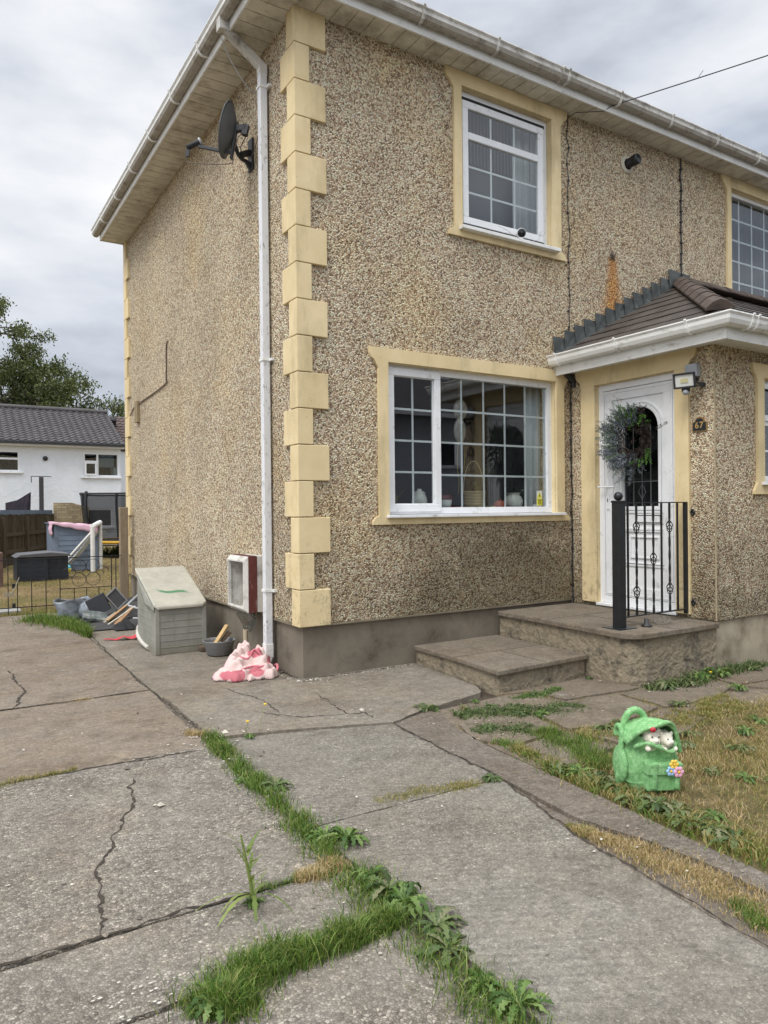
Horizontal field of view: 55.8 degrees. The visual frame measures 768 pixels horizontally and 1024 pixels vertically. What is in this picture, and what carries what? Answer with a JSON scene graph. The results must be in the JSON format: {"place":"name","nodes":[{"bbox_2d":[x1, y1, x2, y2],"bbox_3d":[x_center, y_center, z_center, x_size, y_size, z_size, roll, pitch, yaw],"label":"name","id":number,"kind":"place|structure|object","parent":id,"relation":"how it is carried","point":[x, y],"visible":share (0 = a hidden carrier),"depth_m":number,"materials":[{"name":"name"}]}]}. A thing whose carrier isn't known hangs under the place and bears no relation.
{"place":"outdoors","nodes":[
{"label":"outdoors","id":0,"kind":"place"},
{"bbox_2d":[0,544,130,616],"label":"back garden lawn","id":1,"kind":"structure","parent":0,"point":[23,593],"depth_m":13.04,"materials":[{"name":"brown plant"}]},
{"bbox_2d":[0,369,45,405],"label":"tree","id":2,"kind":"object","parent":1,"relation":"on","point":[17,397],"visible":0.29,"depth_m":43.22,"materials":[{"name":"green plant"}]},
{"bbox_2d":[0,510,53,567],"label":"timber fence","id":3,"kind":"object","parent":1,"relation":"on","point":[23,530],"visible":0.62,"depth_m":19.62,"materials":[{"name":"brown wood"}]},
{"bbox_2d":[5,492,30,509],"bbox_3d":[-10.282,-0.242,20.391,0.640,0.650,0.140,-1,0,-32],"label":"hanging washing","id":4,"kind":"object","parent":3,"relation":"hanging from","point":[23,503],"visible":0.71,"depth_m":20.41,"materials":[{"name":"fabric"}]},
{"bbox_2d":[12,550,70,581],"bbox_3d":[-7.025,1.089,14.840,1.011,0.560,0.880,-1,0,-32],"label":"plastic chest","id":5,"kind":"object","parent":1,"relation":"on","point":[38,569],"visible":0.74,"depth_m":14.51,"materials":[{"name":"black plastic"}]},
{"bbox_2d":[0,293,101,407],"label":"tree","id":6,"kind":"object","parent":1,"relation":"on","point":[34,373],"visible":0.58,"depth_m":44.20,"materials":[{"name":"green plant"}]},
{"bbox_2d":[0,555,120,614],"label":"iron fence","id":7,"kind":"object","parent":1,"relation":"on","point":[13,586],"visible":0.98,"depth_m":9.86,"materials":[{"name":"black metal"}]},
{"bbox_2d":[0,404,124,509],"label":"white house","id":8,"kind":"structure","parent":1,"relation":"on","point":[73,453],"depth_m":31.36,"materials":[{"name":"paint"}]},
{"bbox_2d":[0,450,22,472],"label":"window","id":9,"kind":"structure","parent":8,"relation":"in","point":[9,459],"depth_m":30.74,"materials":[{"name":"white plastic"}]},
{"bbox_2d":[81,452,121,478],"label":"window","id":10,"kind":"structure","parent":8,"relation":"in","point":[95,465],"depth_m":32.32,"materials":[{"name":"white plastic"}]},
{"bbox_2d":[53,503,82,522],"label":"block wall","id":11,"kind":"structure","parent":1,"relation":"on","point":[68,512],"depth_m":22.61,"materials":[{"name":"brick"}]},
{"bbox_2d":[44,522,99,570],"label":"blue shed","id":12,"kind":"structure","parent":1,"relation":"on","point":[65,539],"depth_m":16.96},
{"bbox_2d":[48,522,97,534],"bbox_3d":[-7.376,0.378,17.171,1.012,0.315,0.687,-1,0,-32],"label":"towel","id":13,"kind":"object","parent":12,"relation":"on","point":[81,526],"visible":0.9,"depth_m":16.90,"materials":[{"name":"pink fabric"}]},
{"bbox_2d":[68,520,102,571],"bbox_3d":[-7.069,0.791,16.834,0.860,1.185,0.907,-1,0,-10],"label":"toy goal","id":14,"kind":"object","parent":1,"relation":"on","point":[91,535],"visible":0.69,"depth_m":16.53,"materials":[{"name":"plastic"}]},
{"bbox_2d":[46,369,124,416],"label":"tree","id":15,"kind":"object","parent":1,"relation":"on","point":[120,409],"visible":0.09,"depth_m":46.85,"materials":[{"name":"green plant"}]},
{"bbox_2d":[79,491,126,546],"bbox_3d":[-7.502,0.354,23.032,4.020,1.985,4.020,-1,0,-32],"label":"trampoline","id":16,"kind":"object","parent":1,"relation":"on","point":[102,507],"visible":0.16,"depth_m":21.24,"materials":[{"name":"black fabric"}]},
{"bbox_2d":[119,507,128,598],"bbox_3d":[-3.725,0.657,10.382,0.110,1.450,0.100,-1,0,-32],"label":"gate post","id":17,"kind":"object","parent":1,"relation":"on","point":[123,557],"visible":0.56,"depth_m":10.34,"materials":[{"name":"brown wood"}]},
{"bbox_2d":[109,416,126,491],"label":"terraced house","id":18,"kind":"structure","parent":0,"point":[118,423],"depth_m":34.22,"materials":[{"name":"white paint"}]},
{"bbox_2d":[0,0,767,415],"label":"sky","id":19,"kind":"structure","parent":0,"point":[82,82],"materials":[{"name":"white"}]},
{"bbox_2d":[92,641,767,1023],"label":"concrete underlay","id":20,"kind":"object","parent":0,"point":[712,907],"visible":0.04,"depth_m":2.58,"materials":[{"name":"grey concrete"}]},
{"bbox_2d":[0,613,149,710],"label":"concrete slab","id":21,"kind":"structure","parent":20,"relation":"on","point":[45,665],"depth_m":6.25,"materials":[{"name":"grey concrete"}]},
{"bbox_2d":[12,610,97,638],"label":"long grass","id":22,"kind":"structure","parent":21,"relation":"on","point":[74,625],"depth_m":8.56,"materials":[{"name":"green plant"}]},
{"bbox_2d":[0,691,208,782],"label":"concrete slab","id":23,"kind":"structure","parent":20,"relation":"on","point":[145,731],"depth_m":4.40,"materials":[{"name":"grey concrete"}]},
{"bbox_2d":[0,765,77,787],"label":"grass tuft","id":24,"kind":"object","parent":23,"relation":"on","point":[74,768],"visible":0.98,"depth_m":3.69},
{"bbox_2d":[0,747,333,971],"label":"concrete slab","id":25,"kind":"structure","parent":20,"relation":"on","point":[43,820],"depth_m":2.90,"materials":[{"name":"grey concrete"}]},
{"bbox_2d":[94,777,135,934],"bbox_3d":[-1.109,1.344,3.005,0.093,0.001,1.465,-1,0,-14],"label":"concrete crack","id":26,"kind":"object","parent":25,"relation":"on","point":[102,899],"visible":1,"depth_m":2.77,"materials":[{"name":"black concrete"}]},
{"bbox_2d":[0,872,316,965],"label":"slab joint dirt","id":27,"kind":"structure","parent":25,"relation":"on","point":[92,939],"depth_m":2.33,"materials":[{"name":"soil"}]},
{"bbox_2d":[6,669,751,1023],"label":"pale crust flakes","id":28,"kind":"object","parent":25,"relation":"on","point":[232,879],"visible":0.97,"depth_m":2.70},
{"bbox_2d":[23,664,743,954],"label":"stone chips","id":29,"kind":"object","parent":25,"relation":"on","point":[105,934],"visible":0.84,"depth_m":4.09,"materials":[{"name":"grey stone"}]},
{"bbox_2d":[80,621,295,699],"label":"concrete slab","id":30,"kind":"structure","parent":20,"relation":"on","point":[161,676],"depth_m":6.33,"materials":[{"name":"grey concrete"}]},
{"bbox_2d":[53,596,90,618],"bbox_3d":[-3.915,1.212,9.113,0.451,0.272,0.345,-1,0,-32],"label":"rubbish sack","id":31,"kind":"object","parent":30,"relation":"on","point":[67,607],"visible":0.62,"depth_m":8.98,"materials":[{"name":"grey plastic"}]},
{"bbox_2d":[77,597,137,629],"bbox_3d":[-3.333,1.231,9.188,1.040,0.218,1.700,-1,0,-32],"label":"tarpaulin","id":32,"kind":"object","parent":30,"relation":"on","point":[112,610],"visible":0.23,"depth_m":8.85,"materials":[{"name":"black plastic"}]},
{"bbox_2d":[78,602,88,617],"bbox_3d":[-3.675,1.226,9.056,0.256,0.250,0.240,-1,0,-32],"label":"rubbish bag","id":33,"kind":"object","parent":32,"relation":"on","point":[82,606],"visible":0.32,"depth_m":8.99,"materials":[{"name":"grey plastic"}]},
{"bbox_2d":[85,592,110,611],"bbox_3d":[-3.556,1.155,9.025,0.323,0.291,0.115,-1,0,-32],"label":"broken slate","id":34,"kind":"object","parent":33,"relation":"on","point":[99,602],"visible":0.77,"depth_m":8.99,"materials":[{"name":"grey stone"}]},
{"bbox_2d":[82,610,107,621],"bbox_3d":[-3.508,1.265,8.807,0.337,0.164,0.189,-1,0,-38],"label":"broken slab","id":35,"kind":"object","parent":32,"relation":"on","point":[90,615],"depth_m":8.77,"materials":[{"name":"grey concrete"}]},
{"bbox_2d":[103,612,115,622],"bbox_3d":[-3.331,1.293,8.799,0.187,0.138,0.136,-1,0,-32],"label":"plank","id":36,"kind":"object","parent":32,"relation":"on","point":[104,621],"visible":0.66,"depth_m":8.78,"materials":[{"name":"beige wood"}]},
{"bbox_2d":[105,587,127,610],"bbox_3d":[-3.405,1.102,9.225,0.133,0.294,0.293,-1,0,18],"label":"picture frame","id":37,"kind":"object","parent":32,"relation":"on","point":[116,598],"visible":0.98,"depth_m":9.22,"materials":[{"name":"silver metal"}]},
{"bbox_2d":[135,566,205,655],"bbox_3d":[-2.134,0.959,7.229,0.524,0.775,0.775,-1,0,-32],"label":"garden storage box","id":38,"kind":"object","parent":30,"relation":"on","point":[171,610],"visible":0.98,"depth_m":7.01,"materials":[{"name":"grey plastic"}]},
{"bbox_2d":[203,637,235,655],"bbox_3d":[-1.550,1.269,6.823,0.304,0.138,0.302,-1,0,-32],"label":"washing up bowl","id":39,"kind":"object","parent":30,"relation":"on","point":[212,648],"visible":0.93,"depth_m":6.72,"materials":[{"name":"grey plastic"}]},
{"bbox_2d":[212,640,278,681],"bbox_3d":[-1.106,1.228,6.049,0.523,0.229,0.715,-1,0,5],"label":"towel","id":40,"kind":"object","parent":30,"relation":"on","point":[244,661],"visible":1,"depth_m":5.88,"materials":[{"name":"fabric"}]},
{"bbox_2d":[0,871,379,1023],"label":"concrete slab","id":41,"kind":"structure","parent":20,"relation":"on","point":[55,989],"depth_m":2.17,"materials":[{"name":"grey concrete"}]},
{"bbox_2d":[196,830,292,925],"bbox_3d":[-0.473,1.220,2.430,0.287,0.253,0.193,-1,0,-32],"label":"weed plant","id":42,"kind":"object","parent":41,"relation":"on","point":[253,891],"visible":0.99,"depth_m":2.48,"materials":[{"name":"green plant"}]},
{"bbox_2d":[131,926,506,1023],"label":"concrete slab","id":43,"kind":"structure","parent":20,"relation":"on","point":[369,988],"depth_m":2.02,"materials":[{"name":"grey concrete"}]},
{"bbox_2d":[146,896,412,1023],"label":"joint grass","id":44,"kind":"structure","parent":43,"relation":"on","point":[254,968],"depth_m":2.13,"materials":[{"name":"green plant"}]},
{"bbox_2d":[186,974,249,1023],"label":"weed plant","id":45,"kind":"object","parent":44,"relation":"on","point":[220,1018],"visible":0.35,"depth_m":1.93,"materials":[{"name":"green plant"}]},
{"bbox_2d":[291,853,351,883],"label":"dry grass","id":46,"kind":"structure","parent":20,"relation":"on","point":[304,875],"depth_m":2.68,"materials":[{"name":"beige plant"}]},
{"bbox_2d":[163,663,480,738],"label":"concrete slab","id":47,"kind":"structure","parent":20,"relation":"on","point":[397,697],"depth_m":5.10,"materials":[{"name":"grey concrete"}]},
{"bbox_2d":[218,724,496,826],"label":"concrete slab","id":48,"kind":"structure","parent":20,"relation":"on","point":[306,764],"depth_m":3.81,"materials":[{"name":"grey concrete"}]},
{"bbox_2d":[259,775,294,790],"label":"weed plant","id":49,"kind":"object","parent":48,"relation":"on","point":[274,782],"visible":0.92,"depth_m":3.53,"materials":[{"name":"green plant"}]},
{"bbox_2d":[373,776,494,805],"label":"dry grass","id":50,"kind":"structure","parent":48,"relation":"on","point":[463,785],"depth_m":3.48,"materials":[{"name":"plant"}]},
{"bbox_2d":[197,726,569,1023],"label":"joint grass","id":51,"kind":"structure","parent":20,"relation":"on","point":[297,822],"depth_m":2.54,"materials":[{"name":"green plant"}]},
{"bbox_2d":[415,930,474,967],"bbox_3d":[0.182,1.321,2.207,0.190,0.029,0.182,3,-1,-5],"label":"weed plant","id":52,"kind":"object","parent":20,"relation":"on","point":[435,947],"visible":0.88,"depth_m":2.21,"materials":[{"name":"green plant"}]},
{"bbox_2d":[462,969,505,997],"bbox_3d":[0.279,1.321,2.043,0.134,0.030,0.115,-1,0,14],"label":"weed plant","id":53,"kind":"object","parent":20,"relation":"on","point":[495,982],"visible":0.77,"depth_m":2.03,"materials":[{"name":"green plant"}]},
{"bbox_2d":[487,979,553,1023],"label":"weed plant","id":54,"kind":"object","parent":20,"relation":"on","point":[506,1000],"visible":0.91,"depth_m":1.96,"materials":[{"name":"green plant"}]},
{"bbox_2d":[314,780,767,1023],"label":"concrete slab","id":55,"kind":"structure","parent":20,"relation":"on","point":[531,892],"depth_m":2.39,"materials":[{"name":"grey concrete"}]},
{"bbox_2d":[322,825,369,849],"bbox_3d":[-0.139,1.313,2.955,0.207,0.049,0.186,0,0,45],"label":"weed plant","id":56,"kind":"object","parent":55,"relation":"on","point":[350,831],"visible":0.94,"depth_m":2.93,"materials":[{"name":"green plant"}]},
{"bbox_2d":[358,875,418,903],"bbox_3d":[0.023,1.315,2.538,0.201,0.041,0.210,1,-2,-17],"label":"weed plant","id":57,"kind":"object","parent":55,"relation":"on","point":[386,882],"visible":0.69,"depth_m":2.55,"materials":[{"name":"green plant"}]},
{"bbox_2d":[378,880,436,918],"bbox_3d":[0.062,1.303,2.445,0.195,0.067,0.216,-1,0,-22],"label":"weed plant","id":58,"kind":"object","parent":55,"relation":"on","point":[403,885],"visible":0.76,"depth_m":2.44,"materials":[{"name":"green plant"}]},
{"bbox_2d":[412,905,469,944],"bbox_3d":[0.176,1.316,2.345,0.172,0.040,0.206,0,0,30],"label":"weed plant","id":59,"kind":"object","parent":55,"relation":"on","point":[436,919],"visible":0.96,"depth_m":2.34,"materials":[{"name":"green plant"}]},
{"bbox_2d":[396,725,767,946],"bbox_3d":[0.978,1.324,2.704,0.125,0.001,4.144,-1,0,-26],"label":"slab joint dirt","id":60,"kind":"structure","parent":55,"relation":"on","point":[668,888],"depth_m":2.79,"materials":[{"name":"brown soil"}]},
{"bbox_2d":[569,824,767,945],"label":"dry grass","id":61,"kind":"structure","parent":20,"relation":"on","point":[647,858],"depth_m":2.69,"materials":[{"name":"beige plant"}]},
{"bbox_2d":[718,893,767,934],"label":"joint grass","id":62,"kind":"structure","parent":20,"relation":"on","point":[751,916],"depth_m":2.40,"materials":[{"name":"green plant"}]},
{"bbox_2d":[459,715,559,745],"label":"crazy paving","id":63,"kind":"structure","parent":0,"point":[466,725],"depth_m":4.47,"materials":[{"name":"stone"}]},
{"bbox_2d":[470,721,536,737],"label":"ground cover weed","id":64,"kind":"object","parent":63,"relation":"on","point":[513,729],"visible":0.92,"depth_m":4.41,"materials":[{"name":"green plant"}]},
{"bbox_2d":[462,694,557,715],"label":"crazy paving","id":65,"kind":"structure","parent":0,"point":[502,700],"depth_m":5.06,"materials":[{"name":"stone"}]},
{"bbox_2d":[449,699,591,720],"bbox_3d":[0.910,1.317,4.804,0.961,0.035,0.581,-1,0,5],"label":"ground cover weed","id":66,"kind":"object","parent":65,"relation":"on","point":[467,712],"visible":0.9,"depth_m":4.80,"materials":[{"name":"green plant"}]},
{"bbox_2d":[453,691,613,754],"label":"ground","id":67,"kind":"structure","parent":0,"point":[485,695],"depth_m":5.29,"materials":[{"name":"grey concrete"}]},
{"bbox_2d":[91,0,767,678],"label":"house","id":68,"kind":"structure","parent":67,"relation":"on","point":[345,294],"depth_m":6.61,"materials":[{"name":"beige paint"}]},
{"bbox_2d":[185,100,257,172],"bbox_3d":[-1.374,-3.271,6.259,0.615,0.536,0.380,-1,0,-26],"label":"satellite dish","id":69,"kind":"object","parent":68,"relation":"attached to","point":[230,127],"visible":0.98,"depth_m":6.25,"materials":[{"name":"grey paint"}]},
{"bbox_2d":[227,554,262,630],"bbox_3d":[-1.225,0.725,6.455,0.204,0.688,0.436,-1,0,-32],"label":"meter box","id":70,"kind":"object","parent":68,"relation":"attached to","point":[245,581],"visible":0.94,"depth_m":6.30,"materials":[{"name":"plastic"}]},
{"bbox_2d":[453,380,466,492],"bbox_3d":[0.734,-0.731,6.957,0.164,1.100,0.058,-1,0,-32],"label":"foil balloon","id":71,"kind":"object","parent":68,"relation":"hanging from","point":[456,427],"visible":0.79,"depth_m":6.92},
{"bbox_2d":[368,346,569,524],"bbox_3d":[0.857,-0.650,6.703,2.353,1.493,0.190,-1,0,-32],"label":"window","id":72,"kind":"structure","parent":68,"relation":"in","point":[385,360],"depth_m":6.58,"materials":[{"name":"white plastic"}]},
{"bbox_2d":[463,461,485,506],"bbox_3d":[0.858,-0.253,6.938,0.235,0.475,0.236,-1,0,10],"label":"wicker basket","id":73,"kind":"object","parent":68,"relation":"on","point":[472,498],"visible":0.66,"depth_m":6.85,"materials":[{"name":"beige wicker"}]},
{"bbox_2d":[444,64,566,261],"bbox_3d":[1.177,-3.249,6.904,1.522,1.497,0.200,-1,0,-32],"label":"window","id":74,"kind":"structure","parent":68,"relation":"in","point":[546,158],"depth_m":6.89,"materials":[{"name":"white plastic"}]},
{"bbox_2d":[566,115,570,383],"bbox_3d":[1.841,-2.643,7.284,0.092,2.702,0.019,-1,0,-36],"label":"cable","id":75,"kind":"object","parent":68,"relation":"attached to","point":[569,229],"visible":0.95,"depth_m":7.29,"materials":[{"name":"black plastic"}]},
{"bbox_2d":[569,385,573,601],"bbox_3d":[1.892,-0.183,7.302,0.057,2.184,0.035,-1,0,-32],"label":"cable","id":76,"kind":"object","parent":68,"relation":"attached to","point":[571,511],"visible":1,"depth_m":7.30,"materials":[{"name":"black plastic"}]},
{"bbox_2d":[595,398,666,486],"bbox_3d":[2.226,-0.636,6.581,0.210,0.822,0.750,-1,0,-32],"label":"wreath","id":77,"kind":"object","parent":68,"relation":"attached to","point":[632,417],"visible":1,"depth_m":6.64,"materials":[{"name":"green plant"}]},
{"bbox_2d":[621,153,640,173],"bbox_3d":[2.642,-3.723,7.715,0.190,0.190,0.163,-1,0,-32],"label":"boiler flue","id":78,"kind":"object","parent":68,"relation":"attached to","point":[627,162],"visible":1,"depth_m":7.72,"materials":[{"name":"black paint"}]},
{"bbox_2d":[597,380,673,602],"bbox_3d":[2.327,-0.181,6.705,0.137,1.964,0.791,-1,0,-32],"label":"door","id":79,"kind":"structure","parent":68,"relation":"in","point":[655,484],"depth_m":6.62,"materials":[{"name":"white plastic"}]},
{"bbox_2d":[567,55,767,117],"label":"overhead wire","id":80,"kind":"object","parent":68,"relation":"attached to","point":[678,84],"visible":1,"depth_m":7.13,"materials":[{"name":"black plastic"}]},
{"bbox_2d":[678,159,683,275],"bbox_3d":[3.379,-3.348,8.246,0.050,1.331,0.032,-1,0,-32],"label":"cable","id":81,"kind":"object","parent":68,"relation":"attached to","point":[681,211],"visible":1,"depth_m":8.24,"materials":[{"name":"black plastic"}]},
{"bbox_2d":[672,363,704,394],"bbox_3d":[2.555,-1.111,6.060,0.240,0.272,0.184,-1,0,-32],"label":"security light","id":82,"kind":"object","parent":68,"relation":"attached to","point":[686,381],"visible":1,"depth_m":6.04,"materials":[{"name":"black plastic"}]},
{"bbox_2d":[720,174,767,298],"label":"window","id":83,"kind":"structure","parent":68,"relation":"in","point":[731,185],"depth_m":8.95,"materials":[{"name":"white plastic"}]},
{"bbox_2d":[750,362,767,493],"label":"window","id":84,"kind":"structure","parent":68,"relation":"in","point":[759,371],"depth_m":6.29,"materials":[{"name":"white plastic"}]},
{"bbox_2d":[414,635,587,696],"bbox_3d":[0.940,1.283,6.010,0.984,0.274,1.165,-1,0,-32],"label":"concrete step","id":85,"kind":"object","parent":67,"relation":"on","point":[495,665],"visible":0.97,"depth_m":5.74,"materials":[{"name":"grey concrete"}]},
{"bbox_2d":[396,710,767,895],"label":"concrete slab","id":86,"kind":"structure","parent":67,"relation":"on","point":[575,803],"depth_m":3.35,"materials":[{"name":"grey concrete"}]},
{"bbox_2d":[486,734,606,771],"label":"crazy paving","id":87,"kind":"structure","parent":0,"point":[544,750],"depth_m":4.01,"materials":[{"name":"stone"}]},
{"bbox_2d":[523,720,616,771],"bbox_3d":[1.066,1.298,4.071,0.485,0.075,0.768,-1,0,-5],"label":"green grass patch","id":88,"kind":"object","parent":87,"relation":"on","point":[551,735],"visible":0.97,"depth_m":4.05,"materials":[{"name":"green plant"}]},
{"bbox_2d":[499,676,638,700],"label":"crazy paving","id":89,"kind":"structure","parent":0,"point":[578,688],"depth_m":5.39,"materials":[{"name":"stone"}]},
{"bbox_2d":[507,685,566,698],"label":"ground cover weed","id":90,"kind":"object","parent":89,"relation":"on","point":[541,694],"visible":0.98,"depth_m":5.24,"materials":[{"name":"green plant"}]},
{"bbox_2d":[540,694,657,730],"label":"crazy paving","id":91,"kind":"structure","parent":0,"point":[612,706],"depth_m":4.76,"materials":[{"name":"stone"}]},
{"bbox_2d":[437,660,766,751],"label":"concrete underlay","id":92,"kind":"object","parent":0,"point":[446,713],"visible":0.08,"depth_m":4.85,"materials":[{"name":"concrete"}]},
{"bbox_2d":[458,680,734,747],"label":"paving grass","id":93,"kind":"structure","parent":92,"relation":"on","point":[615,695],"depth_m":4.91,"materials":[{"name":"green plant"}]},
{"bbox_2d":[498,603,719,686],"bbox_3d":[1.893,1.162,6.351,1.062,0.494,1.598,-1,0,-32],"label":"doorstep platform","id":94,"kind":"structure","parent":92,"relation":"on","point":[639,655],"depth_m":5.83,"materials":[{"name":"stone"}]},
{"bbox_2d":[602,492,695,630],"bbox_3d":[2.193,0.375,5.946,0.981,1.078,0.185,-1,0,-32],"label":"iron railing","id":95,"kind":"object","parent":94,"relation":"on","point":[620,523],"visible":1,"depth_m":5.84,"materials":[{"name":"black metal"}]},
{"bbox_2d":[580,711,705,744],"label":"crazy paving","id":96,"kind":"structure","parent":0,"point":[660,713],"depth_m":4.45,"materials":[{"name":"stone"}]},
{"bbox_2d":[568,697,766,743],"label":"paving grass","id":97,"kind":"structure","parent":96,"relation":"on","point":[709,714],"depth_m":4.60,"materials":[{"name":"green plant"}]},
{"bbox_2d":[544,695,767,873],"bbox_3d":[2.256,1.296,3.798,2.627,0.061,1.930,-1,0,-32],"label":"front lawn","id":98,"kind":"structure","parent":0,"point":[757,786],"depth_m":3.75,"materials":[{"name":"brown plant"}]},
{"bbox_2d":[490,736,767,870],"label":"edge grass","id":99,"kind":"structure","parent":98,"relation":"on","point":[528,751],"depth_m":3.17,"materials":[{"name":"green plant"}]},
{"bbox_2d":[612,706,683,793],"bbox_3d":[1.275,1.144,3.488,0.316,0.386,0.260,1,0,-8],"label":"backpack planter","id":100,"kind":"object","parent":98,"relation":"on","point":[644,752],"visible":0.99,"depth_m":3.43,"materials":[{"name":"green"}]},
{"bbox_2d":[637,796,686,812],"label":"weed plant","id":101,"kind":"object","parent":98,"relation":"on","point":[654,805],"visible":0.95,"depth_m":3.21,"materials":[{"name":"green plant"}]},
{"bbox_2d":[690,817,732,837],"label":"weed plant","id":102,"kind":"object","parent":98,"relation":"on","point":[718,832],"visible":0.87,"depth_m":2.97,"materials":[{"name":"green plant"}]},
{"bbox_2d":[710,828,751,849],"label":"weed plant","id":103,"kind":"object","parent":98,"relation":"on","point":[739,832],"visible":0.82,"depth_m":2.90,"materials":[{"name":"green plant"}]},
{"bbox_2d":[621,680,731,707],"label":"crazy paving","id":104,"kind":"structure","parent":0,"point":[660,698],"depth_m":5.23,"materials":[{"name":"stone"}]},
{"bbox_2d":[672,689,767,713],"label":"crazy paving","id":105,"kind":"structure","parent":0,"point":[739,693],"depth_m":5.11,"materials":[{"name":"stone"}]},
{"bbox_2d":[690,692,730,711],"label":"paving grass","id":106,"kind":"structure","parent":105,"relation":"on","point":[714,698],"depth_m":5.00,"materials":[{"name":"green plant"}]},
{"bbox_2d":[717,660,767,684],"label":"crazy paving","id":107,"kind":"structure","parent":0,"point":[757,676],"depth_m":5.70,"materials":[{"name":"stone"}]},
{"bbox_2d":[641,659,767,691],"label":"edge weed","id":108,"kind":"object","parent":107,"relation":"on","point":[739,668],"visible":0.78,"depth_m":5.67,"materials":[{"name":"green plant"}]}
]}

